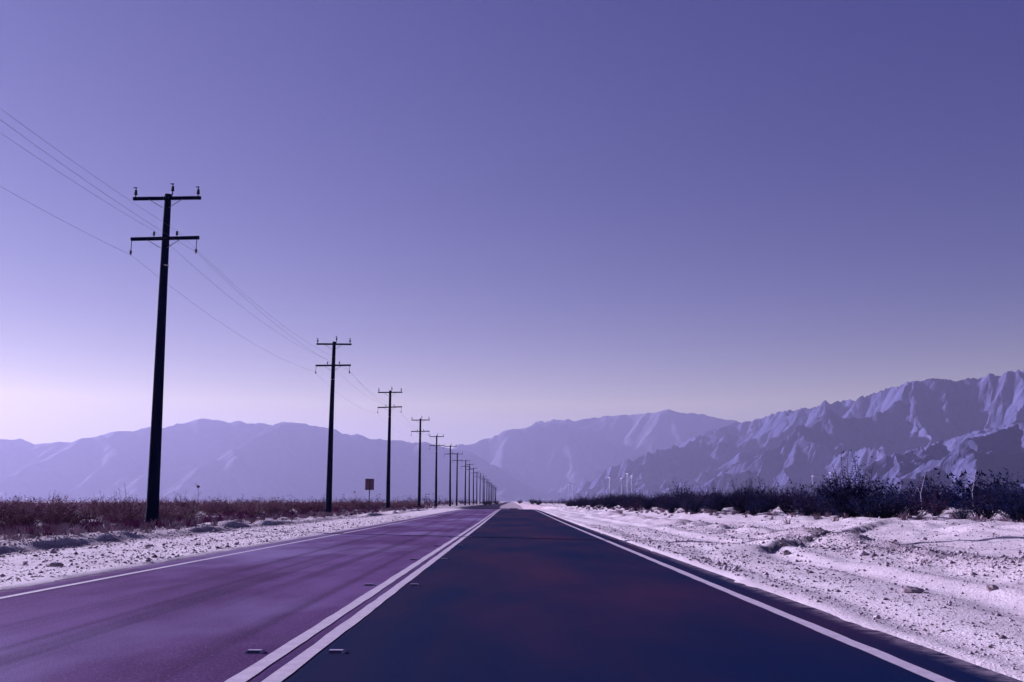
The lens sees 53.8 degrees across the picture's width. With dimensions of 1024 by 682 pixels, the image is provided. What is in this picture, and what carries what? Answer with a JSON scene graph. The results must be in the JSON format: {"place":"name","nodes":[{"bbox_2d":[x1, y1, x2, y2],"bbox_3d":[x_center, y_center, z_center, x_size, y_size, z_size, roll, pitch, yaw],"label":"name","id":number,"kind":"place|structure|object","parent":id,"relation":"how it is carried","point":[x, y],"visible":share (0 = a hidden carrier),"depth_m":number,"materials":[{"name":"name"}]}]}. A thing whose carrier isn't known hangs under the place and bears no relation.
{"place":"outdoors","nodes":[
{"label":"outdoors","id":0,"kind":"place"},
{"bbox_2d":[0,515,412,583],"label":"gravel","id":1,"kind":"structure","parent":0,"point":[52,550],"depth_m":24.07,"materials":[{"name":"stone"}]},
{"bbox_2d":[0,419,558,501],"bbox_3d":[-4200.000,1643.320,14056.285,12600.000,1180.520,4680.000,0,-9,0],"label":"range","id":2,"kind":"structure","parent":0,"point":[233,461],"depth_m":13255.52,"materials":[{"name":"stone"}]},
{"bbox_2d":[0,508,1022,681],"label":"road","id":3,"kind":"structure","parent":0,"point":[514,595],"depth_m":9.10,"materials":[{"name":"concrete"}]},
{"bbox_2d":[0,509,466,598],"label":"road marking","id":4,"kind":"object","parent":3,"relation":"on","point":[170,565],"visible":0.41,"depth_m":15.71,"materials":[{"name":"paint"}]},
{"bbox_2d":[244,649,265,653],"bbox_3d":[-1.805,2.180,7.096,0.132,0.020,0.104,0,-9,1],"label":"road stud","id":5,"kind":"object","parent":3,"relation":"on","point":[255,651],"visible":1,"depth_m":7.06,"materials":[{"name":"plastic"}]},
{"bbox_2d":[325,649,346,653],"bbox_3d":[-1.235,2.180,7.096,0.132,0.020,0.104,0,-9,2],"label":"road stud","id":6,"kind":"object","parent":3,"relation":"on","point":[336,651],"visible":1,"depth_m":7.06,"materials":[{"name":"plastic"}]},
{"bbox_2d":[225,508,508,681],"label":"road marking","id":7,"kind":"object","parent":3,"relation":"on","point":[248,673],"visible":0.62,"depth_m":8.35,"materials":[{"name":"paint"}]},
{"bbox_2d":[261,509,500,681],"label":"road marking","id":8,"kind":"object","parent":3,"relation":"on","point":[282,673],"visible":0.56,"depth_m":8.41,"materials":[{"name":"paint"}]},
{"bbox_2d":[517,508,954,681],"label":"road marking","id":9,"kind":"object","parent":3,"relation":"on","point":[925,673],"visible":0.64,"depth_m":8.35,"materials":[{"name":"paint"}]},
{"bbox_2d":[0,501,1023,681],"bbox_3d":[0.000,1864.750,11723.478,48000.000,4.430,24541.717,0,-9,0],"label":"ground","id":10,"kind":"structure","parent":0,"point":[1011,595],"depth_m":19.15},
{"bbox_2d":[0,492,22,509],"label":"bush","id":11,"kind":"object","parent":10,"relation":"on","point":[9,503],"visible":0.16,"depth_m":64.95,"materials":[{"name":"brown plant"}]},
{"bbox_2d":[0,499,34,519],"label":"bush","id":12,"kind":"object","parent":10,"relation":"on","point":[16,508],"visible":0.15,"depth_m":46.24,"materials":[{"name":"brown plant"}]},
{"bbox_2d":[10,496,31,510],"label":"bush","id":13,"kind":"object","parent":10,"relation":"on","point":[27,503],"visible":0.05,"depth_m":61.62,"materials":[{"name":"brown plant"}]},
{"bbox_2d":[0,501,51,526],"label":"bush","id":14,"kind":"object","parent":10,"relation":"on","point":[8,513],"visible":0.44,"depth_m":35.78,"materials":[{"name":"brown plant"}]},
{"bbox_2d":[6,502,46,526],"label":"bush","id":15,"kind":"object","parent":10,"relation":"on","point":[32,516],"visible":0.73,"depth_m":32.92,"materials":[{"name":"brown plant"}]},
{"bbox_2d":[26,489,67,521],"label":"bush","id":16,"kind":"object","parent":10,"relation":"on","point":[53,505],"visible":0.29,"depth_m":44.94,"materials":[{"name":"brown plant"}]},
{"bbox_2d":[46,562,63,566],"bbox_3d":[-7.290,3.579,16.098,0.254,0.110,0.201,0,-9,0],"label":"rock","id":17,"kind":"object","parent":10,"relation":"on","point":[55,564],"visible":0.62,"depth_m":16.04,"materials":[{"name":"stone"}]},
{"bbox_2d":[38,502,80,524],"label":"bush","id":18,"kind":"object","parent":10,"relation":"on","point":[58,516],"visible":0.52,"depth_m":35.80,"materials":[{"name":"brown plant"}]},
{"bbox_2d":[38,500,99,527],"bbox_3d":[-16.733,6.537,37.905,2.398,1.157,2.159,2,-9,-13],"label":"bush","id":19,"kind":"object","parent":10,"relation":"on","point":[79,513],"visible":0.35,"depth_m":37.94,"materials":[{"name":"brown plant"}]},
{"bbox_2d":[54,494,84,515],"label":"bush","id":20,"kind":"object","parent":10,"relation":"on","point":[65,505],"visible":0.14,"depth_m":56.35,"materials":[{"name":"brown plant"}]},
{"bbox_2d":[74,501,103,518],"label":"bush","id":21,"kind":"object","parent":10,"relation":"on","point":[85,510],"visible":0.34,"depth_m":52.28,"materials":[{"name":"brown plant"}]},
{"bbox_2d":[88,498,112,513],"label":"bush","id":22,"kind":"object","parent":10,"relation":"on","point":[97,505],"visible":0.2,"depth_m":61.52,"materials":[{"name":"brown plant"}]},
{"bbox_2d":[83,491,134,520],"bbox_3d":[-20.112,8.343,50.936,2.190,1.622,2.115,-3,-9,17],"label":"bush","id":23,"kind":"object","parent":10,"relation":"on","point":[104,507],"visible":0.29,"depth_m":50.67,"materials":[{"name":"brown plant"}]},
{"bbox_2d":[99,507,140,523],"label":"bush","id":24,"kind":"object","parent":10,"relation":"on","point":[114,513],"visible":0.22,"depth_m":42.82,"materials":[{"name":"brown plant"}]},
{"bbox_2d":[103,489,145,516],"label":"bush","id":25,"kind":"object","parent":10,"relation":"on","point":[129,506],"visible":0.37,"depth_m":46.78,"materials":[{"name":"brown plant"}]},
{"bbox_2d":[106,507,143,523],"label":"bush","id":26,"kind":"object","parent":10,"relation":"on","point":[131,517],"visible":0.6,"depth_m":40.01,"materials":[{"name":"brown plant"}]},
{"bbox_2d":[139,508,173,522],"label":"bush","id":27,"kind":"object","parent":10,"relation":"on","point":[165,514],"visible":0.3,"depth_m":44.15,"materials":[{"name":"brown plant"}]},
{"bbox_2d":[129,183,200,525],"bbox_3d":[-13.865,0.562,39.813,2.760,14.002,0.541,0,-9,0],"label":"utility pole","id":28,"kind":"object","parent":10,"relation":"on","point":[152,500],"visible":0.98,"depth_m":39.67,"materials":[{"name":"brown wood"}]},
{"bbox_2d":[0,186,455,467],"bbox_3d":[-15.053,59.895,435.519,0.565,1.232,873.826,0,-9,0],"label":"power line","id":29,"kind":"object","parent":28,"relation":"attached to","point":[182,295],"visible":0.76,"depth_m":45.27,"materials":[{"name":"black metal"}]},
{"bbox_2d":[1,120,457,459],"bbox_3d":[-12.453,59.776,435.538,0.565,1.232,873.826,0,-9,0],"label":"power line","id":30,"kind":"object","parent":28,"relation":"attached to","point":[170,236],"visible":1,"depth_m":34.55,"materials":[{"name":"black metal"}]},
{"bbox_2d":[1,133,470,472],"bbox_3d":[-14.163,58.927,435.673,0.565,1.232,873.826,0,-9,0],"label":"power line","id":31,"kind":"object","parent":28,"relation":"attached to","point":[171,246],"visible":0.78,"depth_m":38.78,"materials":[{"name":"black metal"}]},
{"bbox_2d":[159,501,188,518],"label":"bush","id":32,"kind":"object","parent":10,"relation":"on","point":[166,508],"visible":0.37,"depth_m":50.98,"materials":[{"name":"brown plant"}]},
{"bbox_2d":[159,493,189,516],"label":"bush","id":33,"kind":"object","parent":10,"relation":"on","point":[167,505],"visible":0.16,"depth_m":56.04,"materials":[{"name":"brown plant"}]},
{"bbox_2d":[164,491,196,510],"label":"bush","id":34,"kind":"object","parent":10,"relation":"on","point":[183,502],"visible":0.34,"depth_m":62.82,"materials":[{"name":"brown plant"}]},
{"bbox_2d":[167,507,197,520],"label":"bush","id":35,"kind":"object","parent":10,"relation":"on","point":[181,514],"visible":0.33,"depth_m":48.60,"materials":[{"name":"brown plant"}]},
{"bbox_2d":[173,500,204,517],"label":"bush","id":36,"kind":"object","parent":10,"relation":"on","point":[192,509],"visible":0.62,"depth_m":56.56,"materials":[{"name":"brown plant"}]},
{"bbox_2d":[201,497,223,515],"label":"bush","id":37,"kind":"object","parent":10,"relation":"on","point":[203,509],"visible":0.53,"depth_m":69.18,"materials":[{"name":"brown plant"}]},
{"bbox_2d":[0,505,436,540],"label":"dry brush","id":38,"kind":"object","parent":10,"relation":"on","point":[161,524],"visible":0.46,"depth_m":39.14,"materials":[{"name":"brown plant"}]},
{"bbox_2d":[208,494,245,515],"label":"bush","id":39,"kind":"object","parent":10,"relation":"on","point":[224,509],"visible":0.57,"depth_m":61.02,"materials":[{"name":"brown plant"}]},
{"bbox_2d":[239,499,263,513],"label":"bush","id":40,"kind":"object","parent":10,"relation":"on","point":[248,503],"visible":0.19,"depth_m":70.81,"materials":[{"name":"brown plant"}]},
{"bbox_2d":[241,502,265,513],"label":"bush","id":41,"kind":"object","parent":10,"relation":"on","point":[251,507],"visible":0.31,"depth_m":66.46,"materials":[{"name":"brown plant"}]},
{"bbox_2d":[246,502,263,516],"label":"bush","id":42,"kind":"object","parent":10,"relation":"on","point":[255,511],"visible":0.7,"depth_m":57.02,"materials":[{"name":"brown plant"}]},
{"bbox_2d":[259,503,283,514],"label":"bush","id":43,"kind":"object","parent":10,"relation":"on","point":[272,510],"visible":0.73,"depth_m":64.64,"materials":[{"name":"brown plant"}]},
{"bbox_2d":[271,500,296,510],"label":"bush","id":44,"kind":"object","parent":10,"relation":"on","point":[291,506],"visible":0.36,"depth_m":75.11,"materials":[{"name":"brown plant"}]},
{"bbox_2d":[0,493,608,509],"bbox_3d":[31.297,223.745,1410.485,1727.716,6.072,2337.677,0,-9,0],"label":"distant scrub","id":45,"kind":"object","parent":10,"relation":"on","point":[424,501],"visible":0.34,"depth_m":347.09,"materials":[{"name":"brown plant"}]},
{"bbox_2d":[294,501,317,511],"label":"bush","id":46,"kind":"object","parent":10,"relation":"on","point":[308,508],"visible":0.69,"depth_m":81.47,"materials":[{"name":"brown plant"}]},
{"bbox_2d":[315,336,351,512],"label":"utility pole","id":47,"kind":"object","parent":10,"relation":"on","point":[328,508],"visible":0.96,"depth_m":75.82,"materials":[{"name":"brown wood"}]},
{"bbox_2d":[338,496,358,508],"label":"bush","id":48,"kind":"object","parent":10,"relation":"on","point":[352,503],"visible":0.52,"depth_m":105.90,"materials":[{"name":"brown plant"}]},
{"bbox_2d":[365,479,373,512],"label":"road sign","id":49,"kind":"object","parent":10,"relation":"on","point":[369,484],"visible":0.96,"depth_m":79.22,"materials":[{"name":"metal"}]},
{"bbox_2d":[377,388,401,509],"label":"utility pole","id":50,"kind":"object","parent":10,"relation":"on","point":[388,462],"visible":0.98,"depth_m":112.00,"materials":[{"name":"brown wood"}]},
{"bbox_2d":[411,417,429,506],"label":"utility pole","id":51,"kind":"object","parent":10,"relation":"on","point":[419,479],"visible":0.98,"depth_m":148.05,"materials":[{"name":"brown wood"}]},
{"bbox_2d":[429,434,443,506],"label":"utility pole","id":52,"kind":"object","parent":10,"relation":"on","point":[436,438],"visible":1,"depth_m":184.34,"materials":[{"name":"brown wood"}]},
{"bbox_2d":[444,445,456,505],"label":"utility pole","id":53,"kind":"object","parent":10,"relation":"on","point":[450,446],"visible":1,"depth_m":220.34,"materials":[{"name":"brown wood"}]},
{"bbox_2d":[452,452,462,505],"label":"utility pole","id":54,"kind":"object","parent":10,"relation":"on","point":[457,480],"visible":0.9,"depth_m":256.46,"materials":[{"name":"brown wood"}]},
{"bbox_2d":[461,459,469,504],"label":"utility pole","id":55,"kind":"object","parent":10,"relation":"on","point":[465,466],"visible":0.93,"depth_m":292.68,"materials":[{"name":"brown wood"}]},
{"bbox_2d":[466,464,473,504],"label":"utility pole","id":56,"kind":"object","parent":10,"relation":"on","point":[469,469],"visible":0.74,"depth_m":329.09,"materials":[{"name":"brown wood"}]},
{"bbox_2d":[470,468,476,504],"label":"utility pole","id":57,"kind":"object","parent":10,"relation":"on","point":[473,484],"visible":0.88,"depth_m":365.03,"materials":[{"name":"brown wood"}]},
{"bbox_2d":[0,108,477,475],"bbox_3d":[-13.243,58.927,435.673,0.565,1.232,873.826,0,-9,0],"label":"power line","id":58,"kind":"object","parent":57,"relation":"attached to","point":[168,225],"visible":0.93,"depth_m":36.28,"materials":[{"name":"black metal"}]},
{"bbox_2d":[601,498,615,508],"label":"bush","id":59,"kind":"object","parent":10,"relation":"on","point":[608,504],"visible":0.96,"depth_m":109.15,"materials":[{"name":"black plant"}]},
{"bbox_2d":[608,486,623,503],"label":"bush","id":60,"kind":"object","parent":10,"relation":"on","point":[617,496],"visible":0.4,"depth_m":128.20,"materials":[{"name":"green plant"}]},
{"bbox_2d":[624,489,646,507],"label":"bush","id":61,"kind":"object","parent":10,"relation":"on","point":[638,497],"visible":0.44,"depth_m":100.00,"materials":[{"name":"green plant"}]},
{"bbox_2d":[627,498,644,510],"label":"bush","id":62,"kind":"object","parent":10,"relation":"on","point":[635,508],"visible":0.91,"depth_m":87.53,"materials":[{"name":"black plant"}]},
{"bbox_2d":[640,495,655,509],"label":"bush","id":63,"kind":"object","parent":10,"relation":"on","point":[647,505],"visible":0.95,"depth_m":83.72,"materials":[{"name":"black plant"}]},
{"bbox_2d":[649,492,666,507],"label":"bush","id":64,"kind":"object","parent":10,"relation":"on","point":[655,498],"visible":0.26,"depth_m":103.77,"materials":[{"name":"black plant"}]},
{"bbox_2d":[654,485,676,509],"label":"bush","id":65,"kind":"object","parent":10,"relation":"on","point":[660,501],"visible":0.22,"depth_m":82.45,"materials":[{"name":"black plant"}]},
{"bbox_2d":[662,493,680,512],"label":"bush","id":66,"kind":"object","parent":10,"relation":"on","point":[672,508],"visible":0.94,"depth_m":68.95,"materials":[{"name":"black plant"}]},
{"bbox_2d":[666,479,696,503],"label":"bush","id":67,"kind":"object","parent":10,"relation":"on","point":[681,493],"visible":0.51,"depth_m":75.43,"materials":[{"name":"black plant"}]},
{"bbox_2d":[679,491,692,511],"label":"bush","id":68,"kind":"object","parent":10,"relation":"on","point":[684,509],"visible":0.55,"depth_m":65.78,"materials":[{"name":"black plant"}]},
{"bbox_2d":[683,489,705,513],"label":"bush","id":69,"kind":"object","parent":10,"relation":"on","point":[695,508],"visible":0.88,"depth_m":60.07,"materials":[{"name":"black plant"}]},
{"bbox_2d":[692,481,710,505],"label":"bush","id":70,"kind":"object","parent":10,"relation":"on","point":[702,500],"visible":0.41,"depth_m":71.94,"materials":[{"name":"black plant"}]},
{"bbox_2d":[701,495,717,511],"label":"bush","id":71,"kind":"object","parent":10,"relation":"on","point":[710,506],"visible":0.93,"depth_m":57.07,"materials":[{"name":"black plant"}]},
{"bbox_2d":[707,482,731,511],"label":"bush","id":72,"kind":"object","parent":10,"relation":"on","point":[720,507],"visible":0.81,"depth_m":64.25,"materials":[{"name":"black plant"}]},
{"bbox_2d":[716,482,734,507],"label":"bush","id":73,"kind":"object","parent":10,"relation":"on","point":[727,504],"visible":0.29,"depth_m":78.17,"materials":[{"name":"black plant"}]},
{"bbox_2d":[725,480,758,513],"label":"bush","id":74,"kind":"object","parent":10,"relation":"on","point":[742,503],"visible":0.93,"depth_m":57.10,"materials":[{"name":"black plant"}]},
{"bbox_2d":[731,473,760,501],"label":"bush","id":75,"kind":"object","parent":10,"relation":"on","point":[745,491],"visible":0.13,"depth_m":69.58,"materials":[{"name":"black plant"}]},
{"bbox_2d":[735,478,763,503],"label":"bush","id":76,"kind":"object","parent":10,"relation":"on","point":[749,490],"visible":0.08,"depth_m":63.87,"materials":[{"name":"black plant"}]},
{"bbox_2d":[744,501,761,514],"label":"bush","id":77,"kind":"object","parent":10,"relation":"on","point":[752,510],"visible":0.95,"depth_m":50.25,"materials":[{"name":"black plant"}]},
{"bbox_2d":[748,472,779,510],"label":"bush","id":78,"kind":"object","parent":10,"relation":"on","point":[762,496],"visible":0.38,"depth_m":59.00,"materials":[{"name":"black plant"}]},
{"bbox_2d":[754,494,777,512],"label":"bush","id":79,"kind":"object","parent":10,"relation":"on","point":[765,508],"visible":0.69,"depth_m":53.14,"materials":[{"name":"black plant"}]},
{"bbox_2d":[753,478,783,507],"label":"bush","id":80,"kind":"object","parent":10,"relation":"on","point":[770,493],"visible":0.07,"depth_m":65.16,"materials":[{"name":"black plant"}]},
{"bbox_2d":[543,467,1023,509],"bbox_3d":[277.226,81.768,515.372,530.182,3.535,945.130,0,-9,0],"label":"distant scrub","id":81,"kind":"object","parent":10,"relation":"on","point":[963,489],"visible":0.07,"depth_m":51.93,"materials":[{"name":"black plant"}]},
{"bbox_2d":[768,485,806,513],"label":"bush","id":82,"kind":"object","parent":10,"relation":"on","point":[785,501],"visible":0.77,"depth_m":52.98,"materials":[{"name":"black plant"}]},
{"bbox_2d":[784,479,806,508],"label":"bush","id":83,"kind":"object","parent":10,"relation":"on","point":[797,493],"visible":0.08,"depth_m":65.71,"materials":[{"name":"black plant"}]},
{"bbox_2d":[788,494,819,515],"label":"bush","id":84,"kind":"object","parent":10,"relation":"on","point":[808,509],"visible":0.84,"depth_m":47.29,"materials":[{"name":"black plant"}]},
{"bbox_2d":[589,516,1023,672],"bbox_3d":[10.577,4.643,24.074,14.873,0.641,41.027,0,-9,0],"label":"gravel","id":85,"kind":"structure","parent":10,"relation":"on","point":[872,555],"depth_m":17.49,"materials":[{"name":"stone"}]},
{"bbox_2d":[793,481,838,515],"bbox_3d":[15.007,7.734,49.313,2.688,1.872,2.078,1,-9,-6],"label":"bush","id":86,"kind":"object","parent":10,"relation":"on","point":[809,500],"visible":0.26,"depth_m":49.15,"materials":[{"name":"black plant"}]},
{"bbox_2d":[813,483,836,515],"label":"bush","id":87,"kind":"object","parent":10,"relation":"on","point":[825,509],"visible":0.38,"depth_m":44.87,"materials":[{"name":"black plant"}]},
{"bbox_2d":[819,467,863,498],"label":"bush","id":88,"kind":"object","parent":10,"relation":"on","point":[841,484],"visible":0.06,"depth_m":50.30,"materials":[{"name":"black plant"}]},
{"bbox_2d":[810,450,894,517],"bbox_3d":[13.020,5.505,38.712,3.406,2.668,3.015,6,-11,-34],"label":"bush","id":89,"kind":"object","parent":10,"relation":"on","point":[841,503],"visible":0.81,"depth_m":38.36,"materials":[{"name":"black plant"}]},
{"bbox_2d":[846,488,925,518],"bbox_3d":[13.240,5.807,35.981,2.708,1.233,2.300,-2,-9,15],"label":"bush","id":90,"kind":"object","parent":10,"relation":"on","point":[877,511],"visible":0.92,"depth_m":35.73,"materials":[{"name":"black plant"}]},
{"bbox_2d":[901,586,923,592],"bbox_3d":[4.631,2.888,11.661,0.278,0.109,0.213,0,-9,0],"label":"rock","id":91,"kind":"object","parent":10,"relation":"on","point":[910,589],"visible":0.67,"depth_m":11.60,"materials":[{"name":"stone"}]},
{"bbox_2d":[889,479,943,515],"bbox_3d":[16.768,6.637,42.421,2.465,1.694,2.591,-7,-11,35],"label":"bush","id":92,"kind":"object","parent":10,"relation":"on","point":[914,512],"visible":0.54,"depth_m":42.24,"materials":[{"name":"black plant"}]},
{"bbox_2d":[913,469,956,513],"bbox_3d":[19.993,7.131,47.730,2.226,2.169,1.928,8,-12,-41],"label":"bush","id":93,"kind":"object","parent":10,"relation":"on","point":[937,495],"visible":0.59,"depth_m":47.73,"materials":[{"name":"black plant"}]},
{"bbox_2d":[924,489,949,515],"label":"bush","id":94,"kind":"object","parent":10,"relation":"on","point":[939,511],"visible":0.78,"depth_m":43.77,"materials":[{"name":"black plant"}]},
{"bbox_2d":[949,500,971,518],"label":"bush","id":95,"kind":"object","parent":10,"relation":"on","point":[961,513],"visible":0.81,"depth_m":33.34,"materials":[{"name":"black plant"}]},
{"bbox_2d":[957,473,1007,519],"bbox_3d":[16.776,5.552,35.990,1.859,1.737,1.652,7,-12,-39],"label":"bush","id":96,"kind":"object","parent":10,"relation":"on","point":[980,511],"visible":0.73,"depth_m":35.85,"materials":[{"name":"black plant"}]},
{"bbox_2d":[985,584,998,590],"bbox_3d":[5.552,2.861,11.666,0.150,0.109,0.132,0,-9,0],"label":"rock","id":97,"kind":"object","parent":10,"relation":"on","point":[991,587],"visible":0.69,"depth_m":11.63,"materials":[{"name":"stone"}]},
{"bbox_2d":[981,493,1023,521],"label":"bush","id":98,"kind":"object","parent":10,"relation":"on","point":[1009,511],"visible":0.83,"depth_m":31.96,"materials":[{"name":"black plant"}]},
{"bbox_2d":[986,480,1023,511],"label":"bush","id":99,"kind":"object","parent":10,"relation":"on","point":[1003,487],"visible":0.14,"depth_m":42.96,"materials":[{"name":"black plant"}]},
{"bbox_2d":[996,472,1023,512],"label":"bush","id":100,"kind":"object","parent":10,"relation":"on","point":[1013,491],"visible":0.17,"depth_m":39.40,"materials":[{"name":"black plant"}]},
{"bbox_2d":[0,0,1023,448],"label":"sky","id":101,"kind":"structure","parent":0,"point":[512,214],"materials":[{"name":"blue"}]},
{"bbox_2d":[452,409,739,493],"bbox_3d":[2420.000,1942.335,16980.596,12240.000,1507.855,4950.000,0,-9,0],"label":"range","id":102,"kind":"structure","parent":0,"point":[548,456],"depth_m":16356.80,"materials":[{"name":"grey stone"}]},
{"bbox_2d":[547,369,1023,501],"bbox_3d":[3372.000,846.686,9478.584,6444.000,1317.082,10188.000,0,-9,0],"label":"mountain range","id":103,"kind":"structure","parent":0,"point":[794,447],"depth_m":7671.29,"materials":[{"name":"grey stone"}]},
{"bbox_2d":[576,504,1023,524],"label":"dry grass","id":104,"kind":"structure","parent":0,"point":[904,517],"depth_m":44.26,"materials":[{"name":"plant"}]},
{"bbox_2d":[811,423,1023,497],"bbox_3d":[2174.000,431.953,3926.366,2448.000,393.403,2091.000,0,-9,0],"label":"foothill","id":105,"kind":"structure","parent":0,"point":[995,450],"depth_m":4074.82,"materials":[{"name":"grey stone"}]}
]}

